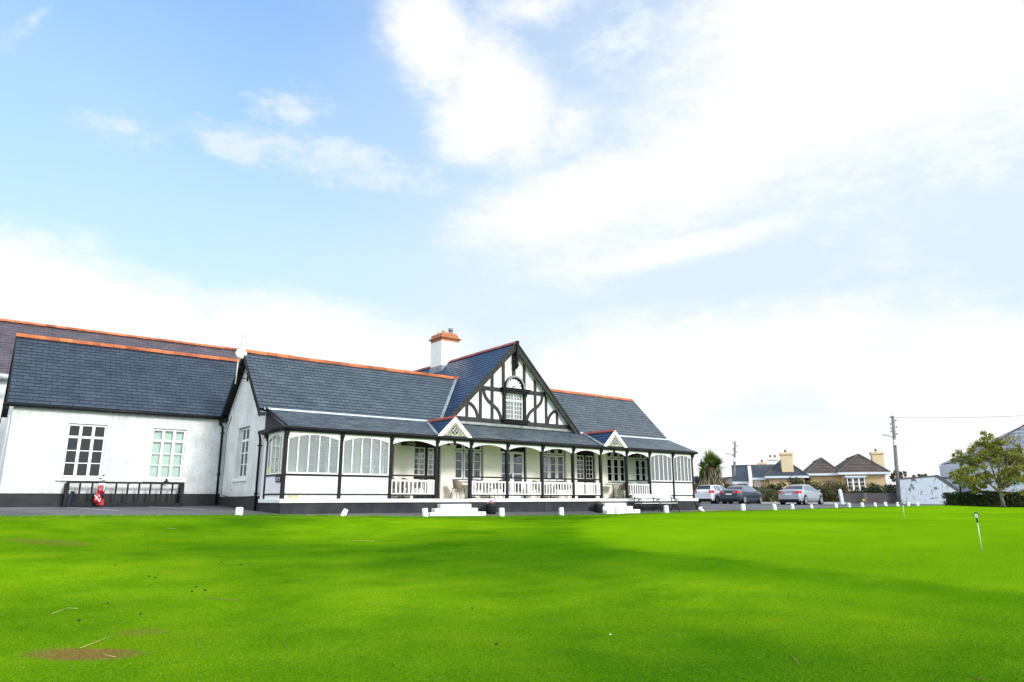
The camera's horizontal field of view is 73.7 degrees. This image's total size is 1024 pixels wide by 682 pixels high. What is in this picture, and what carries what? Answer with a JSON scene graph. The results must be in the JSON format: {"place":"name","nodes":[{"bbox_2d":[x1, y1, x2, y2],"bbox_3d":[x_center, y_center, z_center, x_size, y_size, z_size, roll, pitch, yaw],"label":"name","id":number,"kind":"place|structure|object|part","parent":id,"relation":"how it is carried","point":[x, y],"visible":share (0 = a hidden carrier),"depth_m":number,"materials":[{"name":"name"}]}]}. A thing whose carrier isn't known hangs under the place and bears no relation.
{"place":"outdoors","nodes":[
{"label":"outdoors","id":0,"kind":"place"},
{"bbox_2d":[0,502,942,516],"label":"car park","id":1,"kind":"structure","parent":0,"point":[171,510],"depth_m":24.31,"materials":[{"name":"grey asphalt"}]},
{"bbox_2d":[61,478,184,506],"bbox_3d":[-14.542,5.718,25.738,3.960,1.116,0.607,10,-16,-37],"label":"golf bag rack","id":2,"kind":"object","parent":1,"relation":"on","point":[65,503],"visible":0.88,"depth_m":25.56,"materials":[{"name":"black metal"}]},
{"bbox_2d":[93,475,105,505],"bbox_3d":[-15.061,5.449,24.946,0.342,1.112,0.290,10,-16,-37],"label":"golf bag","id":3,"kind":"object","parent":2,"relation":"in","point":[98,500],"visible":1,"depth_m":24.86,"materials":[{"name":"red fabric"}]},
{"bbox_2d":[0,318,292,456],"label":"building","id":4,"kind":"structure","parent":1,"relation":"on","point":[10,329],"depth_m":35.91,"materials":[{"name":"white paint"}]},
{"bbox_2d":[0,328,700,515],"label":"clubhouse","id":5,"kind":"structure","parent":1,"relation":"on","point":[319,436],"depth_m":27.68,"materials":[{"name":"white paint"}]},
{"bbox_2d":[56,423,106,480],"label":"window","id":6,"kind":"structure","parent":5,"relation":"in","point":[85,443],"depth_m":25.51,"materials":[{"name":"white paint"}]},
{"bbox_2d":[143,429,185,481],"bbox_3d":[-13.754,4.565,27.202,1.520,2.070,0.340,10,-16,-37],"label":"window","id":7,"kind":"structure","parent":5,"relation":"in","point":[167,445],"depth_m":27.27,"materials":[{"name":"white paint"}]},
{"bbox_2d":[231,427,249,481],"bbox_3d":[-10.416,4.406,26.530,0.280,2.080,1.690,10,-16,-37],"label":"window","id":8,"kind":"structure","parent":5,"relation":"in","point":[245,432],"depth_m":26.79,"materials":[{"name":"white paint"}]},
{"bbox_2d":[235,336,247,383],"bbox_3d":[-10.694,0.696,27.104,0.599,2.051,0.245,10,-16,-37],"label":"satellite dish","id":9,"kind":"object","parent":5,"relation":"attached to","point":[240,353],"visible":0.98,"depth_m":27.01,"materials":[{"name":"metal"}]},
{"bbox_2d":[275,475,280,481],"bbox_3d":[-7.873,4.639,22.971,0.046,0.215,0.500,10,-16,-37],"label":"reception sign","id":10,"kind":"object","parent":5,"relation":"attached to","point":[277,478],"visible":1,"depth_m":22.92,"materials":[{"name":"white paint"}]},
{"bbox_2d":[304,435,337,472],"bbox_3d":[-7.296,4.295,26.126,1.450,1.840,0.256,10,-16,-37],"label":"window","id":11,"kind":"structure","parent":5,"relation":"in","point":[314,439],"depth_m":26.11,"materials":[{"name":"glass"}]},
{"bbox_2d":[361,438,387,473],"bbox_3d":[-5.489,4.610,27.497,1.430,1.840,0.256,10,-16,-37],"label":"window","id":12,"kind":"structure","parent":5,"relation":"in","point":[366,441],"depth_m":27.45,"materials":[{"name":"glass"}]},
{"bbox_2d":[392,478,404,498],"bbox_3d":[-4.515,5.775,26.730,0.509,0.822,0.517,10,-16,-37],"label":"patio chair","id":13,"kind":"object","parent":5,"relation":"on","point":[393,484],"visible":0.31,"depth_m":26.58,"materials":[{"name":"beige plastic"}]},
{"bbox_2d":[399,478,415,498],"bbox_3d":[-4.117,5.829,26.968,0.517,0.822,0.509,-12,-18,43],"label":"patio chair","id":14,"kind":"object","parent":5,"relation":"on","point":[406,484],"visible":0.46,"depth_m":26.83,"materials":[{"name":"beige plastic"}]},
{"bbox_2d":[401,441,417,445],"bbox_3d":[-4.244,4.215,28.043,0.660,0.168,0.377,10,-16,-37],"label":"wall heater","id":15,"kind":"object","parent":5,"relation":"attached to","point":[404,443],"depth_m":27.91,"materials":[{"name":"black paint"}]},
{"bbox_2d":[409,478,425,498],"bbox_3d":[-3.768,5.905,27.298,0.509,0.822,0.517,11,-17,-39],"label":"patio chair","id":16,"kind":"object","parent":5,"relation":"on","point":[419,483],"visible":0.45,"depth_m":27.50,"materials":[{"name":"beige plastic"}]},
{"bbox_2d":[413,441,439,498],"bbox_3d":[-3.670,5.437,28.735,1.310,2.380,0.220,10,-16,-37],"label":"door","id":17,"kind":"structure","parent":5,"relation":"in","point":[424,465],"depth_m":28.73,"materials":[{"name":"black paint"}]},
{"bbox_2d":[450,479,465,498],"bbox_3d":[-2.256,6.197,28.568,0.509,0.822,0.517,10,-16,-37],"label":"patio chair","id":18,"kind":"object","parent":5,"relation":"on","point":[457,484],"visible":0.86,"depth_m":28.43,"materials":[{"name":"beige plastic"}]},
{"bbox_2d":[454,443,483,480],"bbox_3d":[-1.910,5.228,29.996,1.700,1.910,0.240,10,-16,-37],"label":"window","id":19,"kind":"structure","parent":5,"relation":"in","point":[461,451],"depth_m":29.96,"materials":[{"name":"white paint"}]},
{"bbox_2d":[474,479,489,498],"bbox_3d":[-1.286,6.322,29.118,0.509,0.822,0.517,11,-17,-41],"label":"patio chair","id":20,"kind":"object","parent":5,"relation":"on","point":[480,486],"visible":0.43,"depth_m":28.97,"materials":[{"name":"beige plastic"}]},
{"bbox_2d":[489,480,503,498],"bbox_3d":[-0.681,6.441,29.638,0.509,0.822,0.517,9,-16,-33],"label":"patio chair","id":21,"kind":"object","parent":5,"relation":"on","point":[496,487],"visible":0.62,"depth_m":29.73,"materials":[{"name":"beige plastic"}]},
{"bbox_2d":[500,447,525,498],"bbox_3d":[0.018,6.049,31.409,1.540,2.380,0.140,10,-16,-37],"label":"door","id":22,"kind":"structure","parent":5,"relation":"in","point":[516,455],"depth_m":31.52,"materials":[{"name":"black paint"}]},
{"bbox_2d":[506,393,522,419],"bbox_3d":[0.030,3.102,32.069,1.060,1.220,0.180,10,-16,-37],"label":"window","id":23,"kind":"structure","parent":5,"relation":"in","point":[513,400],"depth_m":32.15,"materials":[{"name":"white glass"}]},
{"bbox_2d":[530,480,544,498],"bbox_3d":[1.165,6.777,31.100,0.509,0.822,0.517,12,-18,-42],"label":"patio chair","id":24,"kind":"object","parent":5,"relation":"on","point":[536,487],"visible":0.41,"depth_m":30.94,"materials":[{"name":"beige plastic"}]},
{"bbox_2d":[543,449,564,481],"bbox_3d":[1.951,5.880,33.033,1.510,1.825,0.080,10,-16,-37],"label":"window","id":25,"kind":"structure","parent":5,"relation":"in","point":[553,458],"depth_m":33.03,"materials":[{"name":"black paint"}]},
{"bbox_2d":[551,481,562,497],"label":"patio chair","id":26,"kind":"object","parent":5,"relation":"on","point":[559,486],"visible":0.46,"depth_m":31.95,"materials":[{"name":"beige plastic"}]},
{"bbox_2d":[577,450,594,498],"bbox_3d":[3.645,6.689,34.198,1.300,2.380,0.080,10,-16,-37],"label":"door","id":27,"kind":"structure","parent":5,"relation":"in","point":[585,459],"depth_m":34.24,"materials":[{"name":"black paint"}]},
{"bbox_2d":[603,484,622,498],"bbox_3d":[5.074,7.543,34.243,0.720,0.731,0.680,10,-16,-37],"label":"patio table","id":28,"kind":"object","parent":5,"relation":"on","point":[613,497],"visible":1,"depth_m":34.21,"materials":[{"name":"white metal"}]},
{"bbox_2d":[607,452,624,483],"bbox_3d":[5.453,6.508,35.582,1.660,1.910,0.240,10,-16,-37],"label":"window","id":29,"kind":"structure","parent":5,"relation":"in","point":[615,462],"depth_m":35.59,"materials":[{"name":"black paint"}]},
{"bbox_2d":[617,483,629,498],"bbox_3d":[5.625,7.567,34.548,0.509,0.822,0.517,10,-16,-37],"label":"patio chair","id":30,"kind":"object","parent":5,"relation":"on","point":[622,487],"visible":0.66,"depth_m":34.75,"materials":[{"name":"beige plastic"}]},
{"bbox_2d":[629,482,638,493],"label":"patio chair","id":31,"kind":"object","parent":5,"relation":"on","point":[633,486],"visible":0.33,"depth_m":34.73,"materials":[{"name":"beige plastic"}]},
{"bbox_2d":[629,454,639,457],"bbox_3d":[6.433,6.072,36.144,0.660,0.168,0.377,10,-16,-37],"label":"wall heater","id":32,"kind":"object","parent":5,"relation":"attached to","point":[634,455],"depth_m":35.94,"materials":[{"name":"black paint"}]},
{"bbox_2d":[635,453,647,483],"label":"window","id":33,"kind":"structure","parent":5,"relation":"in","point":[641,462],"depth_m":36.80,"materials":[{"name":"black paint"}]},
{"bbox_2d":[64,505,904,510],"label":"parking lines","id":34,"kind":"object","parent":1,"relation":"on","point":[202,509],"visible":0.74,"depth_m":25.10,"materials":[{"name":"paint"}]},
{"bbox_2d":[486,500,495,513],"bbox_3d":[-0.837,6.581,27.136,0.444,0.555,0.444,10,-16,-37],"label":"planter","id":35,"kind":"object","parent":1,"relation":"on","point":[490,506],"visible":1,"depth_m":26.96,"materials":[{"name":"black paint"}]},
{"bbox_2d":[594,500,603,512],"bbox_3d":[3.905,7.431,30.734,0.444,0.555,0.444,-7,-15,27],"label":"planter","id":36,"kind":"object","parent":1,"relation":"on","point":[598,506],"visible":1,"depth_m":30.55,"materials":[{"name":"black paint"}]},
{"bbox_2d":[632,494,679,512],"bbox_3d":[6.981,7.827,32.948,2.820,0.848,0.606,10,-16,-37],"label":"park bench","id":37,"kind":"object","parent":1,"relation":"on","point":[655,497],"visible":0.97,"depth_m":33.02,"materials":[{"name":"white paint"}]},
{"bbox_2d":[696,448,726,485],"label":"cabbage palm","id":38,"kind":"object","parent":1,"relation":"on","point":[711,469],"visible":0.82,"depth_m":68.52,"materials":[{"name":"green plant"}]},
{"bbox_2d":[695,485,732,503],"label":"white hatchback","id":39,"kind":"object","parent":1,"relation":"on","point":[707,493],"visible":0.72,"depth_m":54.77,"materials":[{"name":"paint"}]},
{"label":"rear window","id":40,"kind":"part","parent":39,"relation":"part of","materials":[{"name":"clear glass"}]},
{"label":"window","id":41,"kind":"part","parent":39,"relation":"part of","materials":[{"name":"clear glass"}]},
{"bbox_2d":[725,441,736,485],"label":"utility pole","id":42,"kind":"object","parent":1,"relation":"on","point":[734,465],"visible":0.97,"depth_m":78.74,"materials":[{"name":"grey wood"}]},
{"bbox_2d":[720,485,762,503],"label":"dark saloon","id":43,"kind":"object","parent":1,"relation":"on","point":[742,494],"visible":0.99,"depth_m":53.94,"materials":[{"name":"grey paint"}]},
{"bbox_2d":[725,486,742,489],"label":"rear window","id":44,"kind":"structure","parent":43,"relation":"in","point":[731,487],"depth_m":54.36,"materials":[{"name":"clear glass"}]},
{"bbox_2d":[742,486,755,491],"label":"window","id":45,"kind":"structure","parent":43,"relation":"in","point":[749,487],"depth_m":54.72,"materials":[{"name":"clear glass"}]},
{"bbox_2d":[752,484,771,501],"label":"garden shrub","id":46,"kind":"object","parent":1,"relation":"on","point":[755,487],"visible":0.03,"depth_m":63.85,"materials":[{"name":"green plant"}]},
{"bbox_2d":[757,486,778,501],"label":"garden shrub","id":47,"kind":"object","parent":1,"relation":"on","point":[767,494],"visible":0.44,"depth_m":59.14,"materials":[{"name":"green plant"}]},
{"bbox_2d":[731,450,808,501],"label":"slate bungalow","id":48,"kind":"object","parent":1,"relation":"on","point":[774,470],"visible":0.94,"depth_m":75.20,"materials":[{"name":"grey tile"}]},
{"bbox_2d":[765,481,785,491],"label":"garden shrub","id":49,"kind":"object","parent":1,"relation":"on","point":[773,486],"visible":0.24,"depth_m":65.14,"materials":[{"name":"green plant"}]},
{"bbox_2d":[746,502,846,503],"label":"kerb","id":50,"kind":"structure","parent":1,"relation":"on","point":[793,503],"depth_m":55.54,"materials":[{"name":"concrete"}]},
{"bbox_2d":[786,474,806,484],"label":"garden shrub","id":51,"kind":"object","parent":1,"relation":"on","point":[795,482],"visible":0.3,"depth_m":65.77,"materials":[{"name":"green plant"}]},
{"bbox_2d":[778,484,823,504],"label":"silver saloon","id":52,"kind":"object","parent":1,"relation":"on","point":[804,494],"visible":1,"depth_m":50.02,"materials":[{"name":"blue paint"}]},
{"bbox_2d":[783,485,802,489],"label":"rear window","id":53,"kind":"structure","parent":52,"relation":"in","point":[791,486],"depth_m":50.57,"materials":[{"name":"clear glass"}]},
{"bbox_2d":[803,485,816,491],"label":"window","id":54,"kind":"structure","parent":52,"relation":"in","point":[807,487],"depth_m":50.83,"materials":[{"name":"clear glass"}]},
{"bbox_2d":[799,479,824,491],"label":"garden shrub","id":55,"kind":"object","parent":1,"relation":"on","point":[812,483],"visible":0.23,"depth_m":64.36,"materials":[{"name":"green plant"}]},
{"bbox_2d":[814,478,844,495],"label":"garden shrub","id":56,"kind":"object","parent":1,"relation":"on","point":[827,485],"visible":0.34,"depth_m":63.84,"materials":[{"name":"green plant"}]},
{"bbox_2d":[820,492,839,501],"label":"hedge","id":57,"kind":"object","parent":1,"relation":"on","point":[830,497],"visible":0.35,"depth_m":56.11,"materials":[{"name":"green plant"}]},
{"bbox_2d":[824,484,851,498],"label":"garden shrub","id":58,"kind":"object","parent":1,"relation":"on","point":[834,489],"visible":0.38,"depth_m":62.45,"materials":[{"name":"green plant"}]},
{"bbox_2d":[838,489,844,503],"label":"gatepost","id":59,"kind":"object","parent":1,"relation":"on","point":[840,496],"visible":0.95,"depth_m":54.52,"materials":[{"name":"stone"}]},
{"bbox_2d":[804,449,890,492],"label":"tiled bungalow","id":60,"kind":"object","parent":1,"relation":"on","point":[857,471],"visible":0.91,"depth_m":72.37,"materials":[{"name":"brown tile"}]},
{"bbox_2d":[846,477,865,490],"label":"window","id":61,"kind":"structure","parent":60,"relation":"in","point":[847,482],"depth_m":70.38,"materials":[{"name":"white paint"}]},
{"bbox_2d":[848,488,871,492],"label":"garden shrub","id":62,"kind":"object","parent":1,"relation":"on","point":[858,491],"visible":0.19,"depth_m":61.06,"materials":[{"name":"green plant"}]},
{"bbox_2d":[843,493,896,503],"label":"boundary wall","id":63,"kind":"structure","parent":1,"relation":"on","point":[880,498],"depth_m":59.03,"materials":[{"name":"grey stone"}]},
{"bbox_2d":[863,482,893,492],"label":"garden shrub","id":64,"kind":"object","parent":1,"relation":"on","point":[874,488],"visible":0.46,"depth_m":61.30,"materials":[{"name":"green plant"}]},
{"bbox_2d":[884,483,895,492],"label":"garden shrub","id":65,"kind":"object","parent":1,"relation":"on","point":[890,486],"visible":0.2,"depth_m":61.30,"materials":[{"name":"green plant"}]},
{"bbox_2d":[882,416,901,503],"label":"utility pole","id":66,"kind":"object","parent":1,"relation":"on","point":[895,444],"visible":1,"depth_m":57.65,"materials":[{"name":"grey wood"}]},
{"bbox_2d":[895,416,1007,417],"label":"overhead cable","id":67,"kind":"object","parent":66,"relation":"attached to","point":[959,417],"visible":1,"depth_m":55.81,"materials":[{"name":"grey metal"}]},
{"bbox_2d":[889,470,906,481],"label":"tree","id":68,"kind":"object","parent":1,"relation":"on","point":[892,477],"visible":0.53,"depth_m":78.60,"materials":[{"name":"green plant"}]},
{"bbox_2d":[899,475,958,503],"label":"flaking wall","id":69,"kind":"structure","parent":1,"relation":"on","point":[931,489],"depth_m":58.62,"materials":[{"name":"white paint"}]},
{"bbox_2d":[942,477,966,491],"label":"outbuilding","id":70,"kind":"structure","parent":1,"relation":"on","point":[950,480],"depth_m":66.57,"materials":[{"name":"white paint"}]},
{"bbox_2d":[939,424,1023,491],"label":"slate hung barn","id":71,"kind":"structure","parent":1,"relation":"on","point":[948,466],"depth_m":66.69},
{"bbox_2d":[0,505,1023,681],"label":"lawn","id":72,"kind":"structure","parent":0,"point":[944,529],"depth_m":8.47,"materials":[{"name":"green plant"}]},
{"bbox_2d":[235,507,242,514],"bbox_3d":[-7.934,4.965,19.848,0.215,0.257,0.196,10,-15,-37],"label":"marker stone","id":73,"kind":"object","parent":72,"relation":"on","point":[238,510],"visible":0.79,"depth_m":19.78,"materials":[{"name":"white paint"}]},
{"bbox_2d":[340,509,347,515],"bbox_3d":[-5.351,5.493,21.790,0.175,0.269,0.154,36,-28,-27],"label":"marker stone","id":74,"kind":"object","parent":72,"relation":"on","point":[344,512],"visible":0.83,"depth_m":21.74,"materials":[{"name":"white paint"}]},
{"bbox_2d":[422,508,428,516],"bbox_3d":[-3.000,5.937,23.576,0.207,0.322,0.190,1,-13,-38],"label":"marker stone","id":75,"kind":"object","parent":72,"relation":"on","point":[425,511],"visible":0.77,"depth_m":23.51,"materials":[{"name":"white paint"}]},
{"bbox_2d":[499,508,504,516],"bbox_3d":[-0.382,6.424,25.549,0.219,0.350,0.202,10,-16,-37],"label":"marker stone","id":76,"kind":"object","parent":72,"relation":"on","point":[501,511],"visible":0.82,"depth_m":25.47,"materials":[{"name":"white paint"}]},
{"bbox_2d":[559,507,563,514],"bbox_3d":[1.977,6.845,27.338,0.227,0.351,0.200,10,-17,-37],"label":"marker stone","id":77,"kind":"object","parent":72,"relation":"on","point":[561,510],"visible":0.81,"depth_m":27.27,"materials":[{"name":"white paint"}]},
{"bbox_2d":[615,507,619,513],"bbox_3d":[4.523,7.296,29.271,0.228,0.355,0.204,10,-17,-37],"label":"marker stone","id":78,"kind":"object","parent":72,"relation":"on","point":[617,509],"visible":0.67,"depth_m":29.20,"materials":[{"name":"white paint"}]},
{"bbox_2d":[664,505,668,512],"bbox_3d":[7.046,7.700,31.189,0.241,0.374,0.214,9,-16,-37],"label":"marker stone","id":79,"kind":"object","parent":72,"relation":"on","point":[666,509],"visible":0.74,"depth_m":31.11,"materials":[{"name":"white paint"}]},
{"bbox_2d":[958,469,962,505],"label":"black post","id":80,"kind":"object","parent":72,"relation":"on","point":[960,493],"visible":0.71,"depth_m":49.80,"materials":[{"name":"metal"}]},
{"bbox_2d":[974,512,982,550],"bbox_3d":[8.620,3.516,12.608,0.069,0.697,0.048,-1,-13,2],"label":"putting marker","id":81,"kind":"object","parent":72,"relation":"on","point":[976,515],"visible":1,"depth_m":12.64,"materials":[{"name":"white plastic"}]},
{"bbox_2d":[941,490,1023,506],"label":"clipped hedge","id":82,"kind":"object","parent":72,"relation":"on","point":[985,498],"visible":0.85,"depth_m":50.23,"materials":[{"name":"green plant"}]},
{"bbox_2d":[946,431,1023,507],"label":"broadleaf tree","id":83,"kind":"object","parent":72,"relation":"on","point":[1012,462],"visible":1,"depth_m":48.03,"materials":[{"name":"green plant"}]},
{"bbox_2d":[0,0,1023,486],"label":"sky","id":84,"kind":"structure","parent":0,"point":[768,227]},
{"bbox_3d":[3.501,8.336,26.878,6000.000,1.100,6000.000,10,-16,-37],"label":"ground","id":85,"kind":"structure","parent":0,"visible":0},
{"bbox_2d":[694,476,698,487],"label":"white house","id":86,"kind":"structure","parent":85,"relation":"on","point":[696,479],"depth_m":127.35,"materials":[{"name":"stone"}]},
{"bbox_2d":[722,477,732,486],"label":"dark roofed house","id":87,"kind":"structure","parent":85,"relation":"on","point":[727,480],"depth_m":122.53,"materials":[{"name":"white paint"}]}
]}

